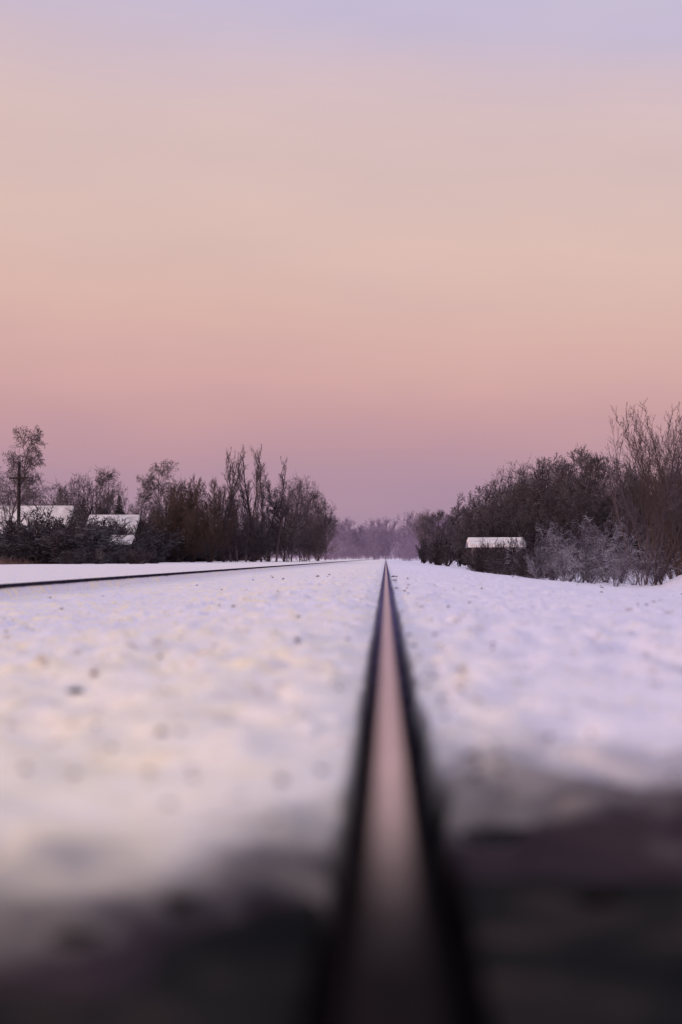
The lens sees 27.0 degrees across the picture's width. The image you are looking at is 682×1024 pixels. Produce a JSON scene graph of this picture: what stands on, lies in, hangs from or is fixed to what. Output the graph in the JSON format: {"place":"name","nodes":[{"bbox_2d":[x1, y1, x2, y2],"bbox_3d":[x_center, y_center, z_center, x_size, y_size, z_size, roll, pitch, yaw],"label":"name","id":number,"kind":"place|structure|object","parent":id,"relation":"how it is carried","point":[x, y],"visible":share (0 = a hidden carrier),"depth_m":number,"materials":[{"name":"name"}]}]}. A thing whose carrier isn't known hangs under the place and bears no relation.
{"place":"outdoors","nodes":[
{"label":"outdoors","id":0,"kind":"place"},
{"bbox_2d":[0,558,681,1023],"bbox_3d":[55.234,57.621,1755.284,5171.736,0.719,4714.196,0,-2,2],"label":"snow ground","id":1,"kind":"structure","parent":0,"point":[110,846],"depth_m":2.71,"materials":[{"name":"snow"}]},
{"bbox_2d":[9,462,27,525],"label":"utility pole","id":2,"kind":"object","parent":1,"relation":"on","point":[18,478],"visible":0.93,"depth_m":90.69,"materials":[{"name":"brown wood"}]},
{"bbox_2d":[1,471,164,508],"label":"power lines","id":3,"kind":"object","parent":2,"relation":"attached to","point":[71,490],"visible":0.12,"depth_m":108.07,"materials":[{"name":"black metal"}]},
{"bbox_2d":[0,450,37,505],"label":"birch tree","id":4,"kind":"object","parent":1,"relation":"on","point":[9,468],"visible":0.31,"depth_m":115.99,"materials":[{"name":"brown plant"}]},
{"bbox_2d":[0,425,54,528],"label":"birch tree","id":5,"kind":"object","parent":1,"relation":"on","point":[25,468],"visible":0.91,"depth_m":98.81,"materials":[{"name":"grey plant"}]},
{"bbox_2d":[21,472,47,505],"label":"birch tree","id":6,"kind":"object","parent":1,"relation":"on","point":[37,502],"visible":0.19,"depth_m":120.09,"materials":[{"name":"brown plant"}]},
{"bbox_2d":[31,479,92,521],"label":"bare tree","id":7,"kind":"object","parent":1,"relation":"on","point":[56,501],"visible":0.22,"depth_m":135.85,"materials":[{"name":"brown plant"}]},
{"bbox_2d":[44,476,84,507],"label":"bare tree","id":8,"kind":"object","parent":1,"relation":"on","point":[65,501],"visible":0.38,"depth_m":129.55,"materials":[{"name":"brown plant"}]},
{"bbox_2d":[58,467,114,524],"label":"bare tree","id":9,"kind":"object","parent":1,"relation":"on","point":[85,500],"visible":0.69,"depth_m":132.14,"materials":[{"name":"brown plant"}]},
{"bbox_2d":[69,466,129,514],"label":"bare tree","id":10,"kind":"object","parent":1,"relation":"on","point":[107,475],"visible":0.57,"depth_m":137.01,"materials":[{"name":"brown plant"}]},
{"bbox_2d":[84,504,114,514],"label":"bare tree","id":11,"kind":"object","parent":1,"relation":"on","point":[112,513],"visible":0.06,"depth_m":134.44,"materials":[{"name":"brown plant"}]},
{"bbox_2d":[90,491,133,514],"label":"bare tree","id":12,"kind":"object","parent":1,"relation":"on","point":[112,503],"visible":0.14,"depth_m":143.12,"materials":[{"name":"brown plant"}]},
{"bbox_2d":[114,497,124,514],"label":"spruce tree","id":13,"kind":"object","parent":1,"relation":"on","point":[121,512],"visible":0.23,"depth_m":138.73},
{"bbox_2d":[109,535,135,561],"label":"garden shed","id":14,"kind":"structure","parent":1,"relation":"on","point":[128,537],"depth_m":100.76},
{"bbox_2d":[0,557,259,564],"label":"dry grass verge","id":15,"kind":"structure","parent":1,"relation":"on","point":[21,559],"depth_m":82.63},
{"bbox_2d":[0,504,271,563],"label":"undergrowth","id":16,"kind":"object","parent":1,"relation":"on","point":[70,542],"visible":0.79,"depth_m":88.12,"materials":[{"name":"black plant"}]},
{"bbox_2d":[128,474,156,526],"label":"birch tree","id":17,"kind":"object","parent":1,"relation":"on","point":[146,496],"visible":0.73,"depth_m":126.10,"materials":[{"name":"brown plant"}]},
{"bbox_2d":[136,458,179,529],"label":"birch tree","id":18,"kind":"object","parent":1,"relation":"on","point":[163,471],"visible":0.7,"depth_m":127.15,"materials":[{"name":"brown plant"}]},
{"bbox_2d":[143,478,188,530],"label":"bare tree","id":19,"kind":"object","parent":1,"relation":"on","point":[167,505],"visible":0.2,"depth_m":130.97,"materials":[{"name":"brown plant"}]},
{"bbox_2d":[147,479,192,524],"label":"bare tree","id":20,"kind":"object","parent":1,"relation":"on","point":[169,495],"visible":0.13,"depth_m":133.97,"materials":[{"name":"brown plant"}]},
{"bbox_2d":[150,481,204,561],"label":"brown bush tree","id":21,"kind":"object","parent":1,"relation":"on","point":[170,516],"visible":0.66,"depth_m":119.97,"materials":[{"name":"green plant"}]},
{"bbox_2d":[0,559,370,587],"bbox_3d":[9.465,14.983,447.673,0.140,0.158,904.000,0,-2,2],"label":"railway rail","id":22,"kind":"object","parent":1,"relation":"on","point":[67,581],"visible":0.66,"depth_m":23.94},
{"bbox_2d":[160,477,222,561],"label":"brown bush tree","id":23,"kind":"object","parent":1,"relation":"on","point":[179,506],"visible":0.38,"depth_m":122.08,"materials":[{"name":"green plant"}]},
{"bbox_2d":[181,476,241,561],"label":"brown bush tree","id":24,"kind":"object","parent":1,"relation":"on","point":[215,507],"visible":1,"depth_m":118.21,"materials":[{"name":"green plant"}]},
{"bbox_2d":[205,484,249,561],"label":"brown bush tree","id":25,"kind":"object","parent":1,"relation":"on","point":[228,512],"visible":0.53,"depth_m":124.17,"materials":[{"name":"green plant"}]},
{"bbox_2d":[221,448,239,561],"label":"poplar tree","id":26,"kind":"object","parent":1,"relation":"on","point":[228,480],"visible":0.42,"depth_m":138.05,"materials":[{"name":"brown plant"}]},
{"bbox_2d":[225,452,244,561],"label":"poplar tree","id":27,"kind":"object","parent":1,"relation":"on","point":[233,480],"visible":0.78,"depth_m":131.77,"materials":[{"name":"brown plant"}]},
{"bbox_2d":[209,505,262,561],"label":"bare tree","id":28,"kind":"object","parent":1,"relation":"on","point":[234,553],"visible":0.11,"depth_m":140.24,"materials":[{"name":"brown plant"}]},
{"bbox_2d":[228,451,248,561],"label":"poplar tree","id":29,"kind":"object","parent":1,"relation":"on","point":[242,495],"visible":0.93,"depth_m":131.92,"materials":[{"name":"brown plant"}]},
{"bbox_2d":[235,444,253,557],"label":"poplar tree","id":30,"kind":"object","parent":1,"relation":"on","point":[247,494],"visible":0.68,"depth_m":136.43,"materials":[{"name":"brown plant"}]},
{"bbox_2d":[233,508,276,561],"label":"bare tree","id":31,"kind":"object","parent":1,"relation":"on","point":[250,560],"visible":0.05,"depth_m":145.16,"materials":[{"name":"brown plant"}]},
{"bbox_2d":[235,515,275,561],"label":"bare tree","id":32,"kind":"object","parent":1,"relation":"on","point":[257,533],"visible":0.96,"depth_m":128.06,"materials":[{"name":"plant"}]},
{"bbox_2d":[249,443,267,561],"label":"poplar tree","id":33,"kind":"object","parent":1,"relation":"on","point":[255,508],"visible":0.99,"depth_m":129.80,"materials":[{"name":"brown plant"}]},
{"bbox_2d":[252,448,269,561],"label":"poplar tree","id":34,"kind":"object","parent":1,"relation":"on","point":[261,502],"visible":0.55,"depth_m":137.19,"materials":[{"name":"brown plant"}]},
{"bbox_2d":[241,508,288,561],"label":"bare tree","id":35,"kind":"object","parent":1,"relation":"on","point":[269,526],"visible":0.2,"depth_m":141.72,"materials":[{"name":"brown plant"}]},
{"bbox_2d":[273,457,288,561],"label":"poplar tree","id":36,"kind":"object","parent":1,"relation":"on","point":[281,477],"visible":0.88,"depth_m":133.58,"materials":[{"name":"brown plant"}]},
{"bbox_2d":[259,471,305,561],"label":"bare tree","id":37,"kind":"object","parent":1,"relation":"on","point":[270,502],"visible":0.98,"depth_m":133.03,"materials":[{"name":"brown plant"}]},
{"bbox_2d":[265,508,309,553],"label":"bare tree","id":38,"kind":"object","parent":1,"relation":"on","point":[300,534],"visible":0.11,"depth_m":149.94,"materials":[{"name":"brown plant"}]},
{"bbox_2d":[267,521,308,561],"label":"bare tree","id":39,"kind":"object","parent":1,"relation":"on","point":[290,545],"visible":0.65,"depth_m":136.18,"materials":[{"name":"plant"}]},
{"bbox_2d":[272,477,319,561],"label":"bare tree","id":40,"kind":"object","parent":1,"relation":"on","point":[307,507],"visible":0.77,"depth_m":140.38,"materials":[{"name":"brown plant"}]},
{"bbox_2d":[276,474,325,560],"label":"bare tree","id":41,"kind":"object","parent":1,"relation":"on","point":[306,529],"visible":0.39,"depth_m":148.28,"materials":[{"name":"brown plant"}]},
{"bbox_2d":[282,510,328,560],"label":"bare tree","id":42,"kind":"object","parent":1,"relation":"on","point":[320,541],"visible":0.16,"depth_m":160.07,"materials":[{"name":"plant"}]},
{"bbox_2d":[289,488,330,560],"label":"bare tree","id":43,"kind":"object","parent":1,"relation":"on","point":[311,494],"visible":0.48,"depth_m":155.16,"materials":[{"name":"brown plant"}]},
{"bbox_2d":[302,529,334,560],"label":"bare tree","id":44,"kind":"object","parent":1,"relation":"on","point":[315,549],"visible":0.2,"depth_m":174.53,"materials":[{"name":"plant"}]},
{"bbox_2d":[303,492,339,559],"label":"bare tree","id":45,"kind":"object","parent":1,"relation":"on","point":[330,519],"visible":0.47,"depth_m":164.89,"materials":[{"name":"brown plant"}]},
{"bbox_2d":[323,516,339,560],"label":"bare tree","id":46,"kind":"object","parent":1,"relation":"on","point":[329,536],"visible":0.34,"depth_m":200.00,"materials":[{"name":"brown plant"}]},
{"bbox_2d":[48,687,621,942],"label":"bark pieces","id":47,"kind":"object","parent":1,"relation":"on","point":[603,892],"visible":0.82,"depth_m":1.49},
{"bbox_2d":[0,575,681,721],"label":"snow clumps","id":48,"kind":"object","parent":1,"relation":"on","point":[297,714],"visible":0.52,"depth_m":3.94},
{"bbox_2d":[3,574,681,846],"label":"dirt clods","id":49,"kind":"object","parent":1,"relation":"on","point":[622,787],"visible":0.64,"depth_m":2.41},
{"bbox_2d":[285,536,450,560],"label":"distant shrubs","id":50,"kind":"object","parent":1,"relation":"on","point":[408,551],"visible":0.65,"depth_m":323.86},
{"bbox_2d":[300,512,457,559],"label":"distant trees","id":51,"kind":"object","parent":1,"relation":"on","point":[375,537],"visible":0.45,"depth_m":479.60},
{"bbox_2d":[325,561,462,1023],"bbox_3d":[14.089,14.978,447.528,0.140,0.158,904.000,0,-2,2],"label":"railway rail","id":52,"kind":"object","parent":1,"relation":"on","point":[396,966],"visible":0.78,"depth_m":1.45,"materials":[{"name":"metal"}]},
{"bbox_2d":[406,508,437,562],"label":"bare tree","id":53,"kind":"object","parent":1,"relation":"on","point":[413,527],"visible":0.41,"depth_m":189.99,"materials":[{"name":"brown plant"}]},
{"bbox_2d":[413,513,441,549],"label":"bare tree","id":54,"kind":"object","parent":1,"relation":"on","point":[422,516],"visible":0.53,"depth_m":169.86,"materials":[{"name":"brown plant"}]},
{"bbox_2d":[417,509,454,549],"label":"bare tree","id":55,"kind":"object","parent":1,"relation":"on","point":[439,516],"visible":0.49,"depth_m":159.90,"materials":[{"name":"brown plant"}]},
{"bbox_2d":[437,493,463,547],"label":"bare tree","id":56,"kind":"object","parent":1,"relation":"on","point":[458,501],"visible":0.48,"depth_m":150.62,"materials":[{"name":"brown plant"}]},
{"bbox_2d":[435,505,468,560],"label":"bare tree","id":57,"kind":"object","parent":1,"relation":"on","point":[456,509],"visible":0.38,"depth_m":139.26,"materials":[{"name":"brown plant"}]},
{"bbox_2d":[440,508,481,555],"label":"bare tree","id":58,"kind":"object","parent":1,"relation":"on","point":[457,527],"visible":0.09,"depth_m":129.94,"materials":[{"name":"brown plant"}]},
{"bbox_2d":[445,494,506,552],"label":"bare tree","id":59,"kind":"object","parent":1,"relation":"on","point":[478,514],"visible":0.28,"depth_m":94.84,"materials":[{"name":"brown plant"}]},
{"bbox_2d":[455,512,501,559],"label":"bare tree","id":60,"kind":"object","parent":1,"relation":"on","point":[476,524],"visible":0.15,"depth_m":85.56,"materials":[{"name":"brown plant"}]},
{"bbox_2d":[457,486,510,539],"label":"bare tree","id":61,"kind":"object","parent":1,"relation":"on","point":[486,490],"visible":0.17,"depth_m":97.31,"materials":[{"name":"brown plant"}]},
{"bbox_2d":[452,475,537,542],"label":"bare tree","id":62,"kind":"object","parent":1,"relation":"on","point":[496,499],"visible":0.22,"depth_m":95.80,"materials":[{"name":"brown plant"}]},
{"bbox_2d":[465,537,525,568],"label":"garden shed","id":63,"kind":"structure","parent":1,"relation":"on","point":[472,543],"depth_m":70.07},
{"bbox_2d":[474,499,543,537],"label":"bare tree","id":64,"kind":"object","parent":1,"relation":"on","point":[513,514],"visible":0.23,"depth_m":83.44,"materials":[{"name":"brown plant"}]},
{"bbox_2d":[473,481,545,525],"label":"bare tree","id":65,"kind":"object","parent":1,"relation":"on","point":[508,495],"visible":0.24,"depth_m":91.89,"materials":[{"name":"brown plant"}]},
{"bbox_2d":[483,457,549,504],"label":"bare tree","id":66,"kind":"object","parent":1,"relation":"on","point":[522,473],"visible":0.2,"depth_m":103.27,"materials":[{"name":"brown plant"}]},
{"bbox_2d":[482,475,568,534],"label":"bare tree","id":67,"kind":"object","parent":1,"relation":"on","point":[530,493],"visible":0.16,"depth_m":89.58,"materials":[{"name":"brown plant"}]},
{"bbox_2d":[500,531,565,578],"bbox_3d":[5.228,1.179,37.796,1.946,1.380,1.488,1,-2,-34],"label":"frosted shrub","id":68,"kind":"object","parent":1,"relation":"on","point":[527,553],"visible":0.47,"depth_m":37.82,"materials":[{"name":"grey plant"}]},
{"bbox_2d":[504,495,561,540],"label":"bare tree","id":69,"kind":"object","parent":1,"relation":"on","point":[548,513],"visible":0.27,"depth_m":81.58,"materials":[{"name":"brown plant"}]},
{"bbox_2d":[506,456,559,491],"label":"bare tree","id":70,"kind":"object","parent":1,"relation":"on","point":[522,477],"visible":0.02,"depth_m":106.15,"materials":[{"name":"brown plant"}]},
{"bbox_2d":[497,466,574,516],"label":"bare tree","id":71,"kind":"object","parent":1,"relation":"on","point":[528,489],"visible":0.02,"depth_m":94.55,"materials":[{"name":"brown plant"}]},
{"bbox_2d":[523,547,555,579],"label":"frosted shrub","id":72,"kind":"object","parent":1,"relation":"on","point":[534,572],"visible":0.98,"depth_m":34.83,"materials":[{"name":"grey plant"}]},
{"bbox_2d":[415,508,681,582],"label":"undergrowth","id":73,"kind":"object","parent":1,"relation":"on","point":[489,561],"visible":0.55,"depth_m":73.02,"materials":[{"name":"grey plant"}]},
{"bbox_2d":[509,456,589,520],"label":"bare tree","id":74,"kind":"object","parent":1,"relation":"on","point":[560,463],"visible":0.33,"depth_m":88.99,"materials":[{"name":"brown plant"}]},
{"bbox_2d":[519,480,597,534],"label":"bare tree","id":75,"kind":"object","parent":1,"relation":"on","point":[556,490],"visible":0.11,"depth_m":83.22,"materials":[{"name":"brown plant"}]},
{"bbox_2d":[537,522,581,579],"bbox_3d":[5.758,1.021,36.825,1.150,1.586,1.840,-1,-2,37],"label":"frosted shrub","id":76,"kind":"object","parent":1,"relation":"on","point":[553,576],"visible":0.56,"depth_m":36.70,"materials":[{"name":"grey plant"}]},
{"bbox_2d":[513,444,609,523],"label":"bare tree","id":77,"kind":"object","parent":1,"relation":"on","point":[545,466],"visible":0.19,"depth_m":91.34,"materials":[{"name":"brown plant"}]},
{"bbox_2d":[515,515,609,580],"bbox_3d":[5.934,0.970,37.892,2.569,1.820,1.963,1,-2,-28],"label":"frosted shrub","id":78,"kind":"object","parent":1,"relation":"on","point":[559,546],"visible":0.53,"depth_m":37.76,"materials":[{"name":"grey plant"}]},
{"bbox_2d":[540,543,594,581],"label":"frosted shrub","id":79,"kind":"object","parent":1,"relation":"on","point":[563,571],"visible":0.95,"depth_m":33.72,"materials":[{"name":"grey plant"}]},
{"bbox_2d":[547,517,612,582],"bbox_3d":[5.960,0.952,35.917,1.933,1.666,1.208,1,-2,-34],"label":"frosted shrub","id":80,"kind":"object","parent":1,"relation":"on","point":[573,548],"visible":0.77,"depth_m":35.83,"materials":[{"name":"grey plant"}]},
{"bbox_2d":[546,494,616,558],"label":"bare tree","id":81,"kind":"object","parent":1,"relation":"on","point":[560,520],"visible":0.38,"depth_m":79.64,"materials":[{"name":"brown plant"}]},
{"bbox_2d":[540,449,625,514],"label":"bare tree","id":82,"kind":"object","parent":1,"relation":"on","point":[590,461],"visible":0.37,"depth_m":86.92,"materials":[{"name":"brown plant"}]},
{"bbox_2d":[561,540,627,584],"bbox_3d":[5.877,1.171,32.754,1.486,1.053,1.136,1,-2,-18],"label":"frosted shrub","id":83,"kind":"object","parent":1,"relation":"on","point":[589,575],"visible":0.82,"depth_m":32.81,"materials":[{"name":"grey plant"}]},
{"bbox_2d":[557,478,632,556],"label":"bare tree","id":84,"kind":"object","parent":1,"relation":"on","point":[579,491],"visible":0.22,"depth_m":81.10,"materials":[{"name":"brown plant"}]},
{"bbox_2d":[541,452,650,567],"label":"bare tree","id":85,"kind":"object","parent":1,"relation":"on","point":[596,474],"visible":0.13,"depth_m":85.55,"materials":[{"name":"brown plant"}]},
{"bbox_2d":[549,515,649,581],"bbox_3d":[6.781,0.909,36.969,2.658,1.884,2.031,-1,-2,20],"label":"frosted shrub","id":86,"kind":"object","parent":1,"relation":"on","point":[558,538],"visible":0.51,"depth_m":36.74,"materials":[{"name":"grey plant"}]},
{"bbox_2d":[585,517,638,582],"bbox_3d":[6.572,0.913,34.831,1.212,1.671,1.940,-2,-3,43],"label":"frosted shrub","id":87,"kind":"object","parent":1,"relation":"on","point":[622,543],"visible":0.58,"depth_m":34.83,"materials":[{"name":"grey plant"}]},
{"bbox_2d":[578,467,649,538],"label":"bare tree","id":88,"kind":"object","parent":1,"relation":"on","point":[622,482],"visible":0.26,"depth_m":80.91,"materials":[{"name":"brown plant"}]},
{"bbox_2d":[589,548,644,586],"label":"frosted shrub","id":89,"kind":"object","parent":1,"relation":"on","point":[624,574],"visible":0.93,"depth_m":29.78,"materials":[{"name":"grey plant"}]},
{"bbox_2d":[591,498,653,564],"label":"bare tree","id":90,"kind":"object","parent":1,"relation":"on","point":[623,518],"visible":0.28,"depth_m":77.25,"materials":[{"name":"brown plant"}]},
{"bbox_2d":[594,534,665,584],"bbox_3d":[6.465,1.069,31.841,1.697,1.203,1.297,1,-2,-28],"label":"frosted shrub","id":91,"kind":"object","parent":1,"relation":"on","point":[622,565],"visible":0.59,"depth_m":31.79,"materials":[{"name":"grey plant"}]},
{"bbox_2d":[588,471,678,534],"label":"bare tree","id":92,"kind":"object","parent":1,"relation":"on","point":[628,497],"visible":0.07,"depth_m":81.24,"materials":[{"name":"brown plant"}]},
{"bbox_2d":[601,404,681,585],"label":"tall shrub","id":93,"kind":"object","parent":1,"relation":"on","point":[665,472],"visible":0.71,"depth_m":30.90,"materials":[{"name":"brown plant"}]},
{"bbox_2d":[606,424,681,584],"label":"tall shrub","id":94,"kind":"object","parent":1,"relation":"on","point":[659,524],"visible":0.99,"depth_m":28.54,"materials":[{"name":"brown plant"}]},
{"bbox_2d":[611,406,681,579],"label":"tall shrub","id":95,"kind":"object","parent":1,"relation":"on","point":[653,462],"visible":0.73,"depth_m":29.82,"materials":[{"name":"brown plant"}]},
{"bbox_2d":[613,464,681,542],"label":"bare tree","id":96,"kind":"object","parent":1,"relation":"on","point":[646,498],"visible":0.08,"depth_m":79.21,"materials":[{"name":"brown plant"}]},
{"bbox_2d":[614,429,681,577],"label":"tall shrub","id":97,"kind":"object","parent":1,"relation":"on","point":[658,497],"visible":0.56,"depth_m":30.61,"materials":[{"name":"brown plant"}]},
{"bbox_2d":[616,542,680,585],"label":"frosted shrub","id":98,"kind":"object","parent":1,"relation":"on","point":[648,571],"visible":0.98,"depth_m":28.79,"materials":[{"name":"grey plant"}]},
{"bbox_2d":[618,473,680,532],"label":"bare tree","id":99,"kind":"object","parent":1,"relation":"on","point":[641,501],"visible":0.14,"depth_m":79.00,"materials":[{"name":"brown plant"}]},
{"bbox_2d":[620,398,681,574],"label":"tall shrub","id":100,"kind":"object","parent":1,"relation":"on","point":[647,419],"visible":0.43,"depth_m":31.78,"materials":[{"name":"brown plant"}]},
{"bbox_2d":[648,415,681,543],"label":"tall shrub","id":101,"kind":"object","parent":1,"relation":"on","point":[673,463],"visible":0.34,"depth_m":32.75,"materials":[{"name":"brown plant"}]},
{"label":"walls","id":102,"kind":"object","parent":1,"relation":"on","visible":0},
{"bbox_2d":[0,506,73,532],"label":"roof front","id":103,"kind":"structure","parent":102,"relation":"on","point":[59,511],"depth_m":107.85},
{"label":"walls","id":104,"kind":"object","parent":1,"relation":"on","visible":0},
{"bbox_2d":[87,515,139,534],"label":"roof front","id":105,"kind":"structure","parent":104,"relation":"on","point":[133,518],"depth_m":120.55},
{"bbox_2d":[0,810,681,1023],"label":"level crossing road","id":106,"kind":"structure","parent":0,"point":[543,950],"depth_m":1.35,"materials":[{"name":"asphalt"}]},
{"bbox_2d":[0,0,681,558],"label":"sky","id":107,"kind":"structure","parent":0,"point":[402,252],"materials":[{"name":"pink"}]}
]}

